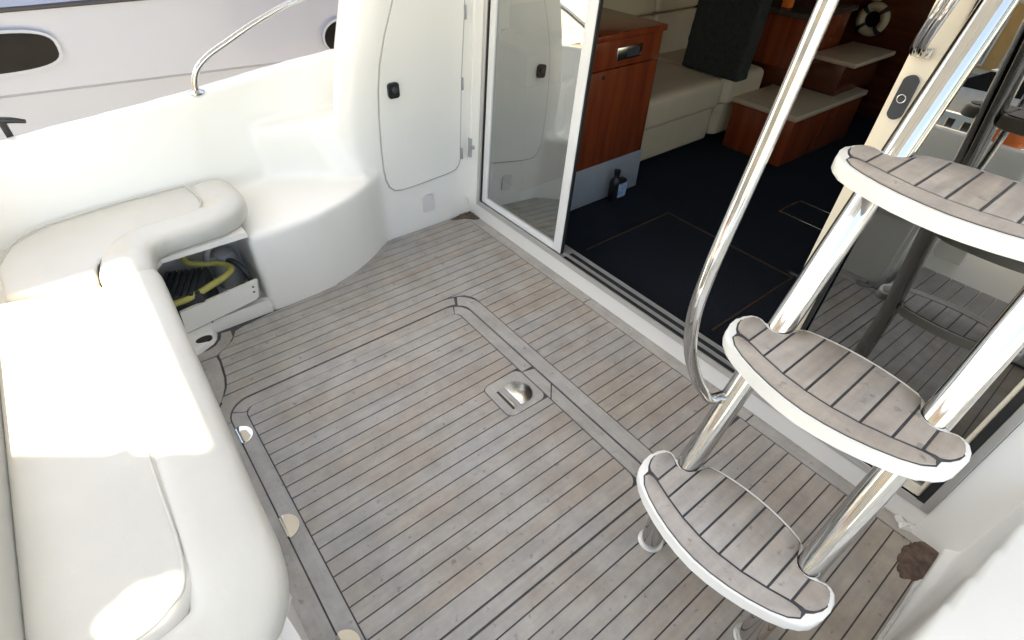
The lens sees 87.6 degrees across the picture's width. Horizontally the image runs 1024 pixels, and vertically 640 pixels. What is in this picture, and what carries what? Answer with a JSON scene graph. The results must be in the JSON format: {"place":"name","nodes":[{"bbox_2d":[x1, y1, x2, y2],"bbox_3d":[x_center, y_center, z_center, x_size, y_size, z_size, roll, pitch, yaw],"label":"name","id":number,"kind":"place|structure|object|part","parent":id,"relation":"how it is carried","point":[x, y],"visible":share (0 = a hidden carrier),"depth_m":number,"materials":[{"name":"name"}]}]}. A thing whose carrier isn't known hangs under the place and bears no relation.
{"place":"outdoors","nodes":[
{"label":"outdoors","id":0,"kind":"place"},
{"bbox_2d":[197,218,938,639],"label":"teak deck","id":1,"kind":"structure","parent":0,"point":[629,390],"depth_m":1.88,"materials":[{"name":"wood"}]},
{"bbox_2d":[0,225,308,639],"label":"settee base","id":2,"kind":"object","parent":1,"relation":"on","point":[245,301],"visible":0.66,"depth_m":2.13,"materials":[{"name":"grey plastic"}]},
{"bbox_2d":[0,393,25,639],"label":"backrest cushion","id":3,"kind":"object","parent":2,"relation":"on","point":[11,621],"visible":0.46,"depth_m":1.01,"materials":[{"name":"white leather"}]},
{"bbox_2d":[0,179,247,302],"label":"corner cushion","id":4,"kind":"object","parent":2,"relation":"on","point":[101,247],"visible":0.92,"depth_m":1.86,"materials":[{"name":"white leather"}]},
{"bbox_2d":[0,269,289,639],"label":"bench cushion","id":5,"kind":"object","parent":2,"relation":"on","point":[139,513],"visible":0.99,"depth_m":1.14,"materials":[{"name":"white leather"}]},
{"bbox_2d":[163,267,218,324],"bbox_3d":[-1.297,-0.092,2.149,0.160,0.153,0.180,-8,42,-12],"label":"slatted crate","id":6,"kind":"object","parent":2,"relation":"on","point":[182,284],"visible":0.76,"depth_m":2.10,"materials":[{"name":"grey plastic"}]},
{"bbox_2d":[173,256,234,306],"bbox_3d":[-1.236,-0.231,2.106,0.226,0.207,0.287,-12,43,-15],"label":"hose","id":7,"kind":"object","parent":2,"relation":"in","point":[225,275],"visible":0.78,"depth_m":2.13,"materials":[{"name":"yellow rubber"}]},
{"bbox_2d":[203,246,252,288],"bbox_3d":[-1.202,-0.246,2.231,0.144,0.299,0.206,-26,48,-29],"label":"bilge pump","id":8,"kind":"object","parent":2,"relation":"on","point":[230,256],"visible":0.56,"depth_m":2.24,"materials":[{"name":"grey plastic"}]},
{"bbox_2d":[190,330,216,354],"bbox_3d":[-1.216,0.097,2.132,0.116,0.054,0.116,-26,48,-29],"label":"deck drain","id":9,"kind":"object","parent":1,"relation":"on","point":[203,342],"visible":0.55,"depth_m":2.12,"materials":[{"name":"white plastic"}]},
{"bbox_2d":[232,307,640,639],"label":"deck hatch","id":10,"kind":"object","parent":1,"relation":"on","point":[513,395],"visible":1,"depth_m":1.71,"materials":[{"name":"grey wood"}]},
{"bbox_2d":[451,211,479,219],"bbox_3d":[-0.259,-0.559,2.915,0.153,0.013,0.097,-26,48,-29],"label":"rotten sealant","id":11,"kind":"object","parent":1,"relation":"on","point":[469,215],"visible":1,"depth_m":2.92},
{"bbox_2d":[466,0,1023,552],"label":"bulkhead","id":12,"kind":"object","parent":1,"relation":"on","point":[978,500],"visible":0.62,"depth_m":1.69,"materials":[{"name":"white plastic"}]},
{"bbox_2d":[468,0,475,156],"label":"pole","id":13,"kind":"object","parent":12,"relation":"attached to","point":[470,146],"visible":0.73,"depth_m":2.51,"materials":[{"name":"white metal"}]},
{"bbox_2d":[476,0,1023,513],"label":"door frame","id":14,"kind":"object","parent":12,"relation":"attached to","point":[1000,426],"visible":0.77,"depth_m":2.11,"materials":[{"name":"metal"}]},
{"bbox_2d":[482,0,603,253],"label":"sliding door","id":15,"kind":"structure","parent":14,"relation":"attached to","point":[541,55],"depth_m":2.27,"materials":[{"name":"white paint"}]},
{"bbox_2d":[795,0,1023,495],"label":"sliding door","id":16,"kind":"structure","parent":14,"relation":"attached to","point":[917,308],"depth_m":1.33,"materials":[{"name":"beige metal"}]},
{"bbox_2d":[909,0,958,59],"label":"grab rail","id":17,"kind":"object","parent":16,"relation":"attached to","point":[933,24],"visible":1,"depth_m":1.11,"materials":[{"name":"metal"}]},
{"bbox_2d":[636,0,1023,639],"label":"boarding ladder","id":18,"kind":"object","parent":1,"relation":"on","point":[730,539],"visible":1,"depth_m":1.05,"materials":[{"name":"metal"}]},
{"bbox_2d":[877,579,921,639],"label":"deck edge seam","id":19,"kind":"object","parent":1,"relation":"on","point":[909,595],"visible":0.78,"depth_m":1.43,"materials":[{"name":"grey plastic"}]},
{"bbox_2d":[894,515,915,532],"bbox_3d":[1.204,0.620,1.609,0.084,0.023,0.040,23,45,22],"label":"sealant flake","id":20,"kind":"object","parent":1,"relation":"on","point":[903,524],"visible":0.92,"depth_m":1.61,"materials":[{"name":"white plastic"}]},
{"bbox_2d":[897,541,937,580],"bbox_3d":[1.166,0.694,1.537,0.173,0.004,0.089,-26,48,-29],"label":"rotten sealant","id":21,"kind":"object","parent":1,"relation":"on","point":[915,560],"visible":0.95,"depth_m":1.54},
{"bbox_2d":[565,112,876,347],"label":"saloon floor","id":22,"kind":"structure","parent":0,"point":[651,234],"depth_m":2.91,"materials":[{"name":"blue carpet"}]},
{"bbox_2d":[608,169,627,200],"bbox_3d":[0.613,-0.786,3.083,0.110,0.185,0.060,-26,48,-29],"label":"bottle","id":23,"kind":"object","parent":22,"relation":"on","point":[617,187],"visible":1,"depth_m":3.07,"materials":[{"name":"black glass"}]},
{"bbox_2d":[570,7,667,210],"bbox_3d":[0.140,-1.212,3.016,0.925,0.893,0.905,-26,48,-29],"label":"cabinet","id":24,"kind":"object","parent":22,"relation":"on","point":[624,65],"visible":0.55,"depth_m":2.79,"materials":[{"name":"brown wood"}]},
{"bbox_3d":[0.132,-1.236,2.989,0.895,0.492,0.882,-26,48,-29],"label":"door panel","id":25,"kind":"part","parent":24,"relation":"part of","materials":[{"name":"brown wood"}]},
{"bbox_2d":[603,0,763,160],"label":"sofa","id":26,"kind":"object","parent":22,"relation":"on","point":[687,105],"visible":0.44,"depth_m":3.49,"materials":[{"name":"beige leather"}]},
{"bbox_2d":[682,0,772,81],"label":"throw cushion","id":27,"kind":"object","parent":26,"relation":"on","point":[724,37],"visible":1,"depth_m":3.34,"materials":[{"name":"black fabric"}]},
{"bbox_2d":[722,84,867,166],"bbox_3d":[1.992,-1.431,3.775,0.955,0.334,0.465,-26,48,-29],"label":"companion step","id":28,"kind":"object","parent":22,"relation":"on","point":[815,120],"visible":0.82,"depth_m":3.59,"materials":[{"name":"brown wood"}]},
{"bbox_2d":[801,41,895,95],"bbox_3d":[2.345,-1.753,3.734,0.590,0.224,0.310,-26,48,-29],"label":"companion step","id":29,"kind":"object","parent":28,"relation":"on","point":[837,70],"visible":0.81,"depth_m":3.63,"materials":[{"name":"brown wood"}]},
{"bbox_2d":[778,200,829,230],"bbox_3d":[1.712,-0.603,3.060,0.230,0.009,0.267,-26,48,-29],"label":"floor hatch","id":30,"kind":"object","parent":22,"relation":"on","point":[809,214],"visible":0.72,"depth_m":3.07,"materials":[{"name":"carpet"}]},
{"bbox_2d":[751,0,858,88],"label":"galley unit","id":31,"kind":"object","parent":22,"relation":"on","point":[782,33],"visible":0.2,"depth_m":3.64,"materials":[{"name":"brown wood"}]},
{"bbox_2d":[781,0,794,7],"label":"lamp","id":32,"kind":"object","parent":31,"relation":"on","point":[787,3],"visible":1,"depth_m":3.52,"materials":[{"name":"orange plastic"}]},
{"bbox_2d":[693,0,935,117],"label":"saloon wall","id":33,"kind":"structure","parent":22,"relation":"on","point":[900,31],"depth_m":4.06,"materials":[{"name":"brown wood"}]},
{"bbox_2d":[855,1,890,36],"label":"lifebuoy","id":34,"kind":"object","parent":33,"relation":"attached to","point":[872,18],"visible":1,"depth_m":4.02,"materials":[{"name":"beige plastic"}]},
{"bbox_3d":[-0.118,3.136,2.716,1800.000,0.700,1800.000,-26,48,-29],"label":"water","id":35,"kind":"structure","parent":0,"visible":0},
{"bbox_2d":[0,0,338,139],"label":"motor yacht","id":36,"kind":"object","parent":35,"relation":"on","point":[62,61],"visible":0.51,"depth_m":3.88,"materials":[{"name":"white plastic"}]},
{"bbox_2d":[0,29,62,76],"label":"window","id":37,"kind":"structure","parent":36,"relation":"in","point":[22,51],"depth_m":3.51,"materials":[{"name":"black glass"}]},
{"bbox_2d":[321,18,336,49],"bbox_3d":[-1.514,-2.507,4.709,0.356,0.296,0.102,-26,48,-29],"label":"window","id":38,"kind":"structure","parent":36,"relation":"in","point":[328,31],"depth_m":4.60,"materials":[{"name":"black glass"}]},
{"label":"hull","id":39,"kind":"structure","parent":35,"relation":"on","visible":0},
{"bbox_2d":[0,0,470,309],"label":"cockpit side port","id":40,"kind":"object","parent":39,"relation":"on","point":[345,157],"visible":0.56,"depth_m":2.28,"materials":[{"name":"white plastic"}]},
{"bbox_2d":[0,117,25,137],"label":"cleat","id":41,"kind":"object","parent":40,"relation":"attached to","point":[5,128],"visible":0.94,"depth_m":1.87,"materials":[{"name":"silver metal"}]},
{"bbox_2d":[188,0,305,95],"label":"side rail","id":42,"kind":"object","parent":40,"relation":"attached to","point":[205,58],"visible":1,"depth_m":2.13,"materials":[{"name":"metal"}]},
{"bbox_2d":[379,0,466,189],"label":"locker door","id":43,"kind":"structure","parent":40,"relation":"in","point":[421,84],"depth_m":2.40,"materials":[{"name":"white plastic"}]},
{"bbox_2d":[883,502,1023,639],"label":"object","id":44,"kind":"object","parent":39,"relation":"on","point":[974,591],"visible":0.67,"depth_m":1.11,"materials":[{"name":"white plastic"}]}
]}

